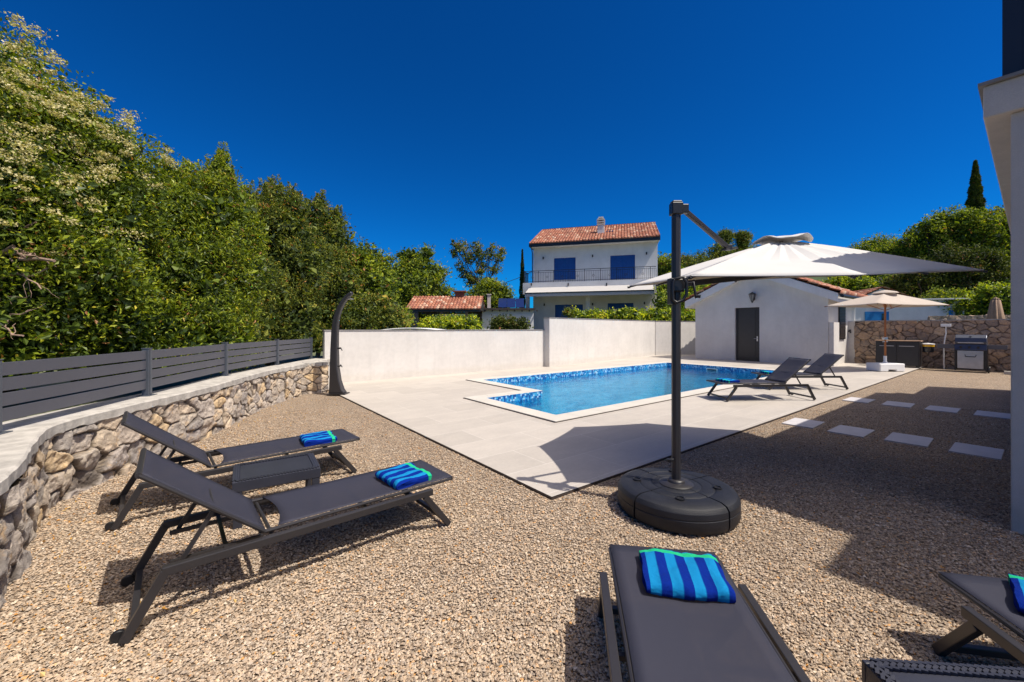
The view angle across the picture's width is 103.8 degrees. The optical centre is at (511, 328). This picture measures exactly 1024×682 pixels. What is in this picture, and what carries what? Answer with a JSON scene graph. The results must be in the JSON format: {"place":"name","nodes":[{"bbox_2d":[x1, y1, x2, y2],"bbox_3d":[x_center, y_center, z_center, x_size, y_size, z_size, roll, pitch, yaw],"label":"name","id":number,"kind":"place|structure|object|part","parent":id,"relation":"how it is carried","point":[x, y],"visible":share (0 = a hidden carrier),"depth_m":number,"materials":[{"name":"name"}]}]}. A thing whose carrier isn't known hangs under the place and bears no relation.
{"place":"outdoors","nodes":[
{"label":"outdoors","id":0,"kind":"place"},
{"bbox_2d":[2,356,322,421],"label":"planted bank","id":1,"kind":"structure","parent":0,"point":[200,378],"depth_m":7.56,"materials":[{"name":"green plant"}]},
{"bbox_2d":[0,9,190,392],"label":"flowering tree","id":2,"kind":"object","parent":1,"relation":"on","point":[74,198],"visible":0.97,"depth_m":5.37,"materials":[{"name":"green plant"}]},
{"bbox_2d":[2,142,277,381],"bbox_3d":[-6.511,-1.383,7.350,2.975,4.830,4.045,0,0,0],"label":"laurel bush","id":3,"kind":"object","parent":1,"relation":"on","point":[220,254],"visible":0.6,"depth_m":7.38,"materials":[{"name":"green plant"}]},
{"bbox_2d":[232,175,337,366],"bbox_3d":[-6.309,-1.615,10.369,3.654,5.290,4.615,0,0,-33],"label":"laurel bush","id":4,"kind":"object","parent":1,"relation":"on","point":[290,305],"visible":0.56,"depth_m":10.67,"materials":[{"name":"green plant"}]},
{"bbox_2d":[296,189,375,357],"bbox_3d":[-6.712,-1.918,14.262,3.296,5.889,4.225,0,0,0],"label":"laurel bush","id":5,"kind":"object","parent":1,"relation":"on","point":[331,229],"visible":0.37,"depth_m":13.79,"materials":[{"name":"green plant"}]},
{"bbox_2d":[264,349,322,355],"bbox_3d":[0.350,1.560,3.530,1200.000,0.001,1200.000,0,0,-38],"label":"ground","id":6,"kind":"structure","parent":0,"point":[302,352],"depth_m":24.19,"materials":[{"name":"green plant"}]},
{"bbox_2d":[321,288,414,329],"bbox_3d":[-5.261,0.082,14.430,1.907,3.147,3.979,0,0,26],"label":"broadleaf tree","id":7,"kind":"object","parent":6,"relation":"on","point":[368,309],"visible":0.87,"depth_m":14.24,"materials":[{"name":"green plant"}]},
{"bbox_2d":[343,235,403,329],"bbox_3d":[-5.954,-0.986,15.858,3.189,5.288,3.526,0,0,0],"label":"broadleaf tree","id":8,"kind":"object","parent":6,"relation":"on","point":[381,267],"visible":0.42,"depth_m":15.71,"materials":[{"name":"green plant"}]},
{"bbox_2d":[398,304,417,329],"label":"sapling","id":9,"kind":"object","parent":6,"relation":"on","point":[410,315],"visible":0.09,"depth_m":19.98,"materials":[{"name":"green plant"}]},
{"bbox_2d":[383,328,445,329],"bbox_3d":[-3.668,0.735,15.300,3.200,1.530,1.800,0,0,0],"label":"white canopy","id":10,"kind":"object","parent":6,"relation":"on","point":[414,328],"visible":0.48,"depth_m":14.40,"materials":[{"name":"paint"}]},
{"bbox_2d":[366,314,478,329],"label":"distant wood","id":11,"kind":"object","parent":6,"relation":"on","point":[450,316],"visible":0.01,"depth_m":55.17,"materials":[{"name":"green plant"}]},
{"bbox_2d":[392,242,456,329],"bbox_3d":[-7.772,-2.601,31.548,7.580,8.558,5.393,0,0,0],"label":"broadleaf tree","id":12,"kind":"object","parent":6,"relation":"on","point":[419,274],"visible":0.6,"depth_m":30.86,"materials":[{"name":"green plant"}]},
{"bbox_2d":[406,290,484,329],"bbox_3d":[-4.434,-0.566,28.201,4.852,4.132,4.511,0,0,0],"label":"tiled pergola","id":13,"kind":"object","parent":6,"relation":"on","point":[459,302],"visible":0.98,"depth_m":27.00,"materials":[{"name":"tile"}]},
{"bbox_2d":[416,313,483,329],"bbox_3d":[-3.430,0.397,21.992,4.034,2.534,1.780,0,0,0],"label":"hedge","id":14,"kind":"object","parent":6,"relation":"on","point":[470,323],"visible":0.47,"depth_m":21.80,"materials":[{"name":"green plant"}]},
{"bbox_2d":[444,237,506,321],"bbox_3d":[-3.062,-2.997,34.000,5.364,9.354,1.961,0,0,0],"label":"broadleaf tree","id":15,"kind":"object","parent":6,"relation":"on","point":[463,269],"visible":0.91,"depth_m":33.86,"materials":[{"name":"green plant"}]},
{"bbox_2d":[465,275,522,317],"bbox_3d":[-1.634,-1.372,33.061,5.105,6.093,3.470,0,0,0],"label":"broadleaf tree","id":16,"kind":"object","parent":6,"relation":"on","point":[497,290],"visible":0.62,"depth_m":32.45,"materials":[{"name":"green plant"}]},
{"bbox_2d":[482,294,537,329],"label":"outbuilding","id":17,"kind":"structure","parent":6,"relation":"on","point":[505,305],"depth_m":30.00,"materials":[{"name":"white paint"}]},
{"bbox_2d":[487,312,533,329],"bbox_3d":[-0.104,0.322,25.044,3.028,2.668,1.702,0,0,0],"label":"hedge","id":18,"kind":"object","parent":6,"relation":"on","point":[498,322],"visible":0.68,"depth_m":24.78,"materials":[{"name":"green plant"}]},
{"bbox_2d":[518,249,525,307],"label":"cypress","id":19,"kind":"object","parent":6,"relation":"on","point":[521,279],"visible":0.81,"depth_m":39.86,"materials":[{"name":"green plant"}]},
{"bbox_2d":[561,305,578,317],"bbox_3d":[3.799,0.090,25.491,1.291,3.124,1.156,0,0,-13],"label":"shrub","id":20,"kind":"object","parent":6,"relation":"on","point":[565,311],"visible":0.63,"depth_m":25.42,"materials":[{"name":"green plant"}]},
{"bbox_2d":[523,216,659,328],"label":"white house","id":21,"kind":"structure","parent":6,"relation":"on","point":[600,265],"depth_m":33.53,"materials":[{"name":"paint"}]},
{"bbox_2d":[554,257,575,279],"bbox_3d":[4.549,-5.135,34.573,1.865,1.906,0.154,0,0,16],"label":"window","id":22,"kind":"structure","parent":21,"relation":"in","point":[560,264],"depth_m":34.53,"materials":[{"name":"blue paint"}]},
{"bbox_2d":[555,304,582,317],"bbox_3d":[4.888,-1.114,34.478,2.385,1.878,0.154,0,0,16],"label":"window","id":23,"kind":"structure","parent":21,"relation":"in","point":[558,308],"depth_m":34.58,"materials":[{"name":"blue paint"}]},
{"bbox_2d":[608,303,632,310],"bbox_3d":[9.000,-1.141,33.325,2.063,1.942,0.154,0,0,16],"label":"window","id":24,"kind":"structure","parent":21,"relation":"in","point":[616,306],"depth_m":33.35,"materials":[{"name":"blue paint"}]},
{"bbox_2d":[610,255,634,279],"bbox_3d":[9.160,-5.065,33.280,1.975,2.002,0.154,0,0,16],"label":"window","id":25,"kind":"structure","parent":21,"relation":"in","point":[621,260],"depth_m":33.26,"materials":[{"name":"blue paint"}]},
{"bbox_2d":[567,305,694,320],"bbox_3d":[7.759,0.040,25.544,8.743,3.238,2.007,0,0,0],"label":"hedge","id":26,"kind":"object","parent":6,"relation":"on","point":[633,313],"visible":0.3,"depth_m":25.22,"materials":[{"name":"green plant"}]},
{"bbox_2d":[658,251,686,302],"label":"broadleaf tree","id":27,"kind":"object","parent":6,"relation":"on","point":[664,264],"visible":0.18,"depth_m":46.81,"materials":[{"name":"green plant"}]},
{"bbox_2d":[652,271,710,311],"bbox_3d":[12.964,-1.375,29.431,4.623,6.054,9.173,0,0,43],"label":"broadleaf tree","id":28,"kind":"object","parent":6,"relation":"on","point":[661,295],"visible":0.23,"depth_m":27.63,"materials":[{"name":"green plant"}]},
{"bbox_2d":[681,249,714,267],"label":"woodland tree","id":29,"kind":"object","parent":6,"relation":"on","point":[691,260],"visible":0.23,"depth_m":61.43,"materials":[{"name":"green plant"}]},
{"bbox_2d":[703,239,738,261],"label":"woodland tree","id":30,"kind":"object","parent":6,"relation":"on","point":[717,252],"visible":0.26,"depth_m":65.33,"materials":[{"name":"green plant"}]},
{"bbox_2d":[713,227,738,251],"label":"woodland tree","id":31,"kind":"object","parent":6,"relation":"on","point":[727,235],"visible":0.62,"depth_m":67.04,"materials":[{"name":"green plant"}]},
{"bbox_2d":[732,229,754,250],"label":"woodland tree","id":32,"kind":"object","parent":6,"relation":"on","point":[745,236],"visible":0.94,"depth_m":68.44,"materials":[{"name":"green plant"}]},
{"bbox_2d":[732,242,757,252],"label":"woodland tree","id":33,"kind":"object","parent":6,"relation":"on","point":[748,247],"visible":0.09,"depth_m":68.56,"materials":[{"name":"green plant"}]},
{"bbox_2d":[683,277,868,365],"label":"pool house","id":34,"kind":"structure","parent":6,"relation":"on","point":[781,320],"depth_m":17.56,"materials":[{"name":"white paint"}]},
{"bbox_2d":[736,307,758,360],"bbox_3d":[10.796,0.270,18.375,0.116,2.460,1.040,0,0,-38],"label":"door","id":35,"kind":"structure","parent":34,"relation":"in","point":[747,319],"depth_m":18.40,"materials":[{"name":"metal"}]},
{"bbox_2d":[748,292,755,302],"bbox_3d":[10.741,-1.390,17.958,0.320,0.480,0.261,0,0,-38],"label":"wall lantern","id":36,"kind":"object","parent":34,"relation":"attached to","point":[752,295],"depth_m":17.90,"materials":[{"name":"black plastic"}]},
{"bbox_2d":[838,307,845,338],"bbox_3d":[13.955,-0.300,16.967,0.850,1.500,0.073,0,0,-38],"label":"window","id":37,"kind":"structure","parent":34,"relation":"in","point":[841,310],"depth_m":16.88,"materials":[{"name":"grey glass"}]},
{"bbox_2d":[830,238,862,276],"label":"woodland tree","id":38,"kind":"object","parent":6,"relation":"on","point":[851,246],"visible":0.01,"depth_m":59.53,"materials":[{"name":"green plant"}]},
{"bbox_2d":[824,275,878,290],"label":"woodland tree","id":39,"kind":"object","parent":6,"relation":"on","point":[856,283],"visible":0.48,"depth_m":43.31,"materials":[{"name":"green plant"}]},
{"bbox_2d":[849,231,899,283],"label":"woodland tree","id":40,"kind":"object","parent":6,"relation":"on","point":[867,245],"visible":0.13,"depth_m":55.32,"materials":[{"name":"green plant"}]},
{"bbox_2d":[865,274,914,295],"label":"woodland tree","id":41,"kind":"object","parent":6,"relation":"on","point":[874,284],"visible":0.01,"depth_m":41.72,"materials":[{"name":"green plant"}]},
{"bbox_2d":[869,232,938,285],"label":"woodland tree","id":42,"kind":"object","parent":6,"relation":"on","point":[891,249],"visible":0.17,"depth_m":45.71,"materials":[{"name":"green plant"}]},
{"bbox_2d":[855,286,970,320],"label":"neighbour house","id":43,"kind":"structure","parent":6,"relation":"on","point":[897,313],"depth_m":32.86,"materials":[{"name":"white paint"}]},
{"bbox_2d":[876,254,958,297],"bbox_3d":[38.717,-2.578,38.110,6.334,8.499,5.208,0,0,0],"label":"woodland tree","id":44,"kind":"object","parent":6,"relation":"on","point":[905,283],"visible":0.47,"depth_m":37.56,"materials":[{"name":"green plant"}]},
{"bbox_2d":[892,207,958,260],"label":"woodland tree","id":45,"kind":"object","parent":6,"relation":"on","point":[910,249],"visible":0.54,"depth_m":43.36,"materials":[{"name":"green plant"}]},
{"bbox_2d":[848,319,1010,371],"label":"stone wall","id":46,"kind":"structure","parent":6,"relation":"on","point":[863,336],"depth_m":15.38,"materials":[{"name":"stone"}]},
{"bbox_2d":[922,343,934,351],"bbox_3d":[15.520,0.708,14.981,0.352,0.344,0.352,0,0,0],"label":"wall bin","id":47,"kind":"object","parent":46,"relation":"attached to","point":[927,347],"depth_m":14.87,"materials":[{"name":"yellow plastic"}]},
{"bbox_2d":[941,324,950,368],"bbox_3d":[16.022,0.655,14.837,0.100,1.650,0.260,0,0,-38],"label":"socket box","id":48,"kind":"object","parent":46,"relation":"attached to","point":[945,325],"visible":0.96,"depth_m":14.85,"materials":[{"name":"white paint"}]},
{"bbox_2d":[921,285,970,314],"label":"woodland tree","id":49,"kind":"object","parent":6,"relation":"on","point":[941,293],"visible":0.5,"depth_m":32.28,"materials":[{"name":"green plant"}]},
{"bbox_2d":[924,202,989,257],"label":"woodland tree","id":50,"kind":"object","parent":6,"relation":"on","point":[961,222],"visible":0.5,"depth_m":41.61,"materials":[{"name":"green plant"}]},
{"bbox_2d":[925,237,1001,293],"bbox_3d":[40.727,-3.417,37.344,4.543,10.155,6.174,0,0,-37],"label":"woodland tree","id":51,"kind":"object","parent":6,"relation":"on","point":[965,257],"visible":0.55,"depth_m":36.02,"materials":[{"name":"green plant"}]},
{"bbox_2d":[927,314,1010,319],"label":"back stone wall","id":52,"kind":"structure","parent":6,"relation":"on","point":[948,317],"depth_m":29.08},
{"bbox_2d":[964,160,987,288],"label":"cypress","id":53,"kind":"object","parent":6,"relation":"on","point":[976,198],"visible":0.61,"depth_m":43.73,"materials":[{"name":"green plant"}]},
{"bbox_2d":[954,290,1007,315],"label":"woodland tree","id":54,"kind":"object","parent":6,"relation":"on","point":[975,308],"visible":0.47,"depth_m":31.54,"materials":[{"name":"green plant"}]},
{"bbox_2d":[960,203,1010,264],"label":"woodland tree","id":55,"kind":"object","parent":6,"relation":"on","point":[994,231],"visible":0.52,"depth_m":40.81,"materials":[{"name":"green plant"}]},
{"bbox_2d":[963,245,1010,291],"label":"woodland tree","id":56,"kind":"object","parent":6,"relation":"on","point":[1003,273],"visible":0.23,"depth_m":35.35,"materials":[{"name":"green plant"}]},
{"bbox_2d":[963,278,1010,314],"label":"woodland tree","id":57,"kind":"object","parent":6,"relation":"on","point":[1001,292],"visible":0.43,"depth_m":30.75,"materials":[{"name":"green plant"}]},
{"bbox_2d":[986,296,1004,318],"bbox_3d":[25.270,-0.089,21.000,0.772,3.179,0.772,0,0,-22],"label":"closed parasol","id":58,"kind":"object","parent":6,"relation":"on","point":[995,310],"visible":0.49,"depth_m":20.87,"materials":[{"name":"beige fabric"}]},
{"bbox_2d":[1000,204,1010,268],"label":"woodland tree","id":59,"kind":"object","parent":6,"relation":"on","point":[1008,231],"visible":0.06,"depth_m":41.62,"materials":[{"name":"green plant"}]},
{"bbox_2d":[0,0,1003,307],"label":"sky","id":60,"kind":"structure","parent":0,"point":[431,122],"materials":[{"name":"blue"}]},
{"bbox_2d":[0,368,1023,681],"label":"gravel yard","id":61,"kind":"structure","parent":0,"point":[966,390],"depth_m":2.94,"materials":[{"name":"beige gravel"}]},
{"bbox_2d":[0,358,329,608],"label":"retaining wall","id":62,"kind":"structure","parent":61,"relation":"on","point":[48,460],"depth_m":3.90,"materials":[{"name":"stone"}]},
{"bbox_2d":[0,337,313,434],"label":"slatted fence","id":63,"kind":"object","parent":62,"relation":"on","point":[146,374],"visible":1,"depth_m":4.29,"materials":[{"name":"metal"}]},
{"bbox_2d":[12,399,336,680],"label":"fallen leaves","id":64,"kind":"object","parent":61,"relation":"on","point":[43,673],"visible":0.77,"depth_m":2.50,"materials":[{"name":"brown plant"}]},
{"bbox_2d":[104,411,359,529],"bbox_3d":[-2.497,1.104,3.822,1.909,0.792,0.664,0,0,-42],"label":"sun lounger","id":65,"kind":"object","parent":61,"relation":"on","point":[195,454],"visible":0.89,"depth_m":3.60,"materials":[{"name":"fabric"}]},
{"bbox_2d":[299,430,336,446],"bbox_3d":[-2.021,1.142,4.183,0.313,0.078,0.372,0,0,-34],"label":"folded towel","id":66,"kind":"object","parent":65,"relation":"on","point":[318,438],"visible":0.99,"depth_m":4.11,"materials":[{"name":"blue fabric"}]},
{"bbox_2d":[232,453,320,529],"bbox_3d":[-1.957,1.318,3.342,0.604,0.364,0.474,0,0,-33],"label":"side table","id":67,"kind":"object","parent":61,"relation":"on","point":[252,475],"visible":0.94,"depth_m":3.25,"materials":[{"name":"plastic"}]},
{"bbox_2d":[109,448,452,643],"bbox_3d":[-1.360,1.104,2.732,1.909,0.792,0.664,0,0,-40],"label":"sun lounger","id":68,"kind":"object","parent":61,"relation":"on","point":[217,500],"visible":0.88,"depth_m":2.45,"materials":[{"name":"fabric"}]},
{"bbox_2d":[375,462,431,489],"bbox_3d":[-0.843,1.141,3.120,0.374,0.078,0.330,0,0,44],"label":"folded towel","id":69,"kind":"object","parent":68,"relation":"on","point":[394,477],"visible":0.99,"depth_m":3.07,"materials":[{"name":"blue fabric"}]},
{"bbox_2d":[328,354,921,496],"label":"pool deck","id":70,"kind":"structure","parent":61,"relation":"on","point":[551,459],"depth_m":6.53,"materials":[{"name":"tile"}]},
{"bbox_2d":[327,292,352,394],"bbox_3d":[-3.853,0.318,9.078,0.545,2.305,0.280,0,0,0],"label":"garden shower","id":71,"kind":"object","parent":70,"relation":"on","point":[336,386],"visible":1,"depth_m":9.01,"materials":[{"name":"metal"}]},
{"bbox_2d":[322,329,544,383],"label":"garden wall","id":72,"kind":"structure","parent":70,"relation":"on","point":[366,355],"depth_m":12.62,"materials":[{"name":"white paint"}]},
{"bbox_2d":[543,317,654,366],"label":"garden wall","id":73,"kind":"structure","parent":70,"relation":"on","point":[569,341],"depth_m":17.79,"materials":[{"name":"white paint"}]},
{"bbox_2d":[338,367,923,499],"bbox_3d":[6.138,1.508,12.885,20.606,0.044,7.756,0,0,-38],"label":"deck edge strip","id":74,"kind":"object","parent":70,"relation":"attached to","point":[558,496],"visible":0.36,"depth_m":4.84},
{"bbox_2d":[464,362,802,422],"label":"swimming pool","id":75,"kind":"structure","parent":70,"relation":"in","point":[557,408],"depth_m":13.75,"materials":[{"name":"liquid"}]},
{"bbox_2d":[510,366,763,409],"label":"pool water","id":76,"kind":"structure","parent":75,"relation":"in","point":[718,372],"depth_m":13.23,"materials":[{"name":"blue liquid"}]},
{"bbox_2d":[655,321,694,354],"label":"garden wall","id":77,"kind":"structure","parent":70,"relation":"on","point":[662,337],"depth_m":22.50,"materials":[{"name":"white paint"}]},
{"bbox_2d":[706,357,815,401],"bbox_3d":[5.231,1.050,8.504,2.023,0.839,0.704,0,0,-5],"label":"sun lounger","id":78,"kind":"object","parent":70,"relation":"on","point":[783,373],"visible":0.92,"depth_m":8.41,"materials":[{"name":"fabric"}]},
{"bbox_2d":[715,378,739,382],"bbox_3d":[4.528,1.093,8.447,0.322,0.077,0.370,0,0,-14],"label":"folded towel","id":79,"kind":"object","parent":78,"relation":"on","point":[726,380],"visible":0.95,"depth_m":8.31,"materials":[{"name":"blue fabric"}]},
{"bbox_2d":[751,353,848,389],"bbox_3d":[7.109,1.050,9.992,2.024,0.839,0.704,0,0,0],"label":"sun lounger","id":80,"kind":"object","parent":70,"relation":"on","point":[820,366],"visible":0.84,"depth_m":9.89,"materials":[{"name":"fabric"}]},
{"bbox_2d":[759,370,772,373],"bbox_3d":[6.405,1.093,9.985,0.320,0.077,0.372,0,0,5],"label":"folded towel","id":81,"kind":"object","parent":80,"relation":"on","point":[767,372],"visible":0.7,"depth_m":9.94,"materials":[{"name":"blue fabric"}]},
{"bbox_2d":[824,290,949,371],"bbox_3d":[13.000,0.060,14.000,3.252,2.820,1.719,0,0,-14],"label":"garden parasol","id":82,"kind":"object","parent":70,"relation":"on","point":[884,299],"visible":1,"depth_m":13.78,"materials":[{"name":"white fabric"}]},
{"bbox_2d":[875,340,922,367],"bbox_3d":[15.041,0.963,15.647,0.606,1.015,1.300,0,0,-38],"label":"outdoor cabinet","id":83,"kind":"object","parent":70,"relation":"on","point":[907,352],"visible":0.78,"depth_m":15.38,"materials":[{"name":"metal"}]},
{"bbox_3d":[14.645,0.950,15.716,0.064,0.840,0.570,0,0,-38],"label":"door","id":84,"kind":"part","parent":83,"relation":"part of","materials":[{"name":"metal"}]},
{"bbox_3d":[15.006,0.950,15.248,0.064,0.840,0.570,0,0,-38],"label":"door","id":85,"kind":"part","parent":83,"relation":"part of","materials":[{"name":"metal"}]},
{"bbox_2d":[598,544,810,681],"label":"sun lounger","id":86,"kind":"object","parent":61,"relation":"on","point":[667,639],"visible":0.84,"depth_m":1.53,"materials":[{"name":"fabric"}]},
{"bbox_2d":[639,548,735,602],"bbox_3d":[0.795,1.143,1.872,0.371,0.076,0.326,0,0,13],"label":"folded towel","id":87,"kind":"object","parent":86,"relation":"on","point":[680,575],"visible":1,"depth_m":1.81,"materials":[{"name":"blue fabric"}]},
{"bbox_2d":[618,200,987,537],"bbox_3d":[2.653,0.223,4.429,4.088,2.555,2.509,0,0,-19],"label":"cantilever parasol","id":88,"kind":"object","parent":61,"relation":"on","point":[675,498],"visible":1,"depth_m":3.32,"materials":[{"name":"white fabric"}]},
{"bbox_2d":[782,418,824,428],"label":"paving slab","id":89,"kind":"structure","parent":61,"relation":"on","point":[805,423],"depth_m":6.29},
{"bbox_2d":[827,425,874,437],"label":"paving slab","id":90,"kind":"structure","parent":61,"relation":"on","point":[852,431],"depth_m":5.80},
{"bbox_2d":[842,397,874,403],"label":"paving slab","id":91,"kind":"structure","parent":61,"relation":"on","point":[858,400],"depth_m":8.32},
{"bbox_2d":[881,401,914,407],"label":"paving slab","id":92,"kind":"structure","parent":61,"relation":"on","point":[899,404],"depth_m":7.87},
{"bbox_2d":[884,432,933,447],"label":"paving slab","id":93,"kind":"structure","parent":61,"relation":"on","point":[913,440],"depth_m":5.38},
{"bbox_2d":[924,405,960,413],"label":"paving slab","id":94,"kind":"structure","parent":61,"relation":"on","point":[943,409],"depth_m":7.38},
{"bbox_2d":[862,657,1023,681],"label":"side table","id":95,"kind":"object","parent":61,"relation":"on","point":[876,669],"visible":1,"depth_m":1.34,"materials":[{"name":"plastic"}]},
{"bbox_2d":[937,334,1007,372],"bbox_3d":[15.946,0.855,13.957,0.615,1.290,1.600,0,0,-38],"label":"barbecue","id":96,"kind":"object","parent":61,"relation":"on","point":[969,353],"visible":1,"depth_m":13.81,"materials":[{"name":"grey metal"}]},
{"bbox_2d":[957,350,982,368],"bbox_3d":[15.767,1.070,13.826,0.060,0.620,0.592,0,0,-38],"label":"door","id":97,"kind":"structure","parent":96,"relation":"in","point":[965,359],"depth_m":13.83,"materials":[{"name":"metal"}]},
{"bbox_2d":[948,442,1004,460],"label":"paving slab","id":98,"kind":"structure","parent":61,"relation":"on","point":[978,451],"depth_m":4.90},
{"bbox_2d":[931,572,1023,663],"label":"sun lounger","id":99,"kind":"object","parent":61,"relation":"on","point":[994,594],"visible":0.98,"depth_m":1.73,"materials":[{"name":"fabric"}]},
{"bbox_2d":[1008,573,1023,613],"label":"folded towel","id":100,"kind":"object","parent":99,"relation":"on","point":[1016,583],"visible":1,"depth_m":1.72,"materials":[{"name":"blue fabric"}]},
{"bbox_2d":[973,410,1010,419],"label":"paving slab","id":101,"kind":"structure","parent":61,"relation":"on","point":[993,414],"depth_m":6.95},
{"bbox_2d":[978,0,1023,534],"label":"villa","id":102,"kind":"object","parent":61,"relation":"on","point":[1002,99],"visible":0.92,"depth_m":2.96,"materials":[{"name":"paint"}]},
{"bbox_2d":[431,258,973,318],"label":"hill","id":103,"kind":"structure","parent":0,"point":[821,279],"depth_m":77.75,"materials":[{"name":"green plant"}]}
]}

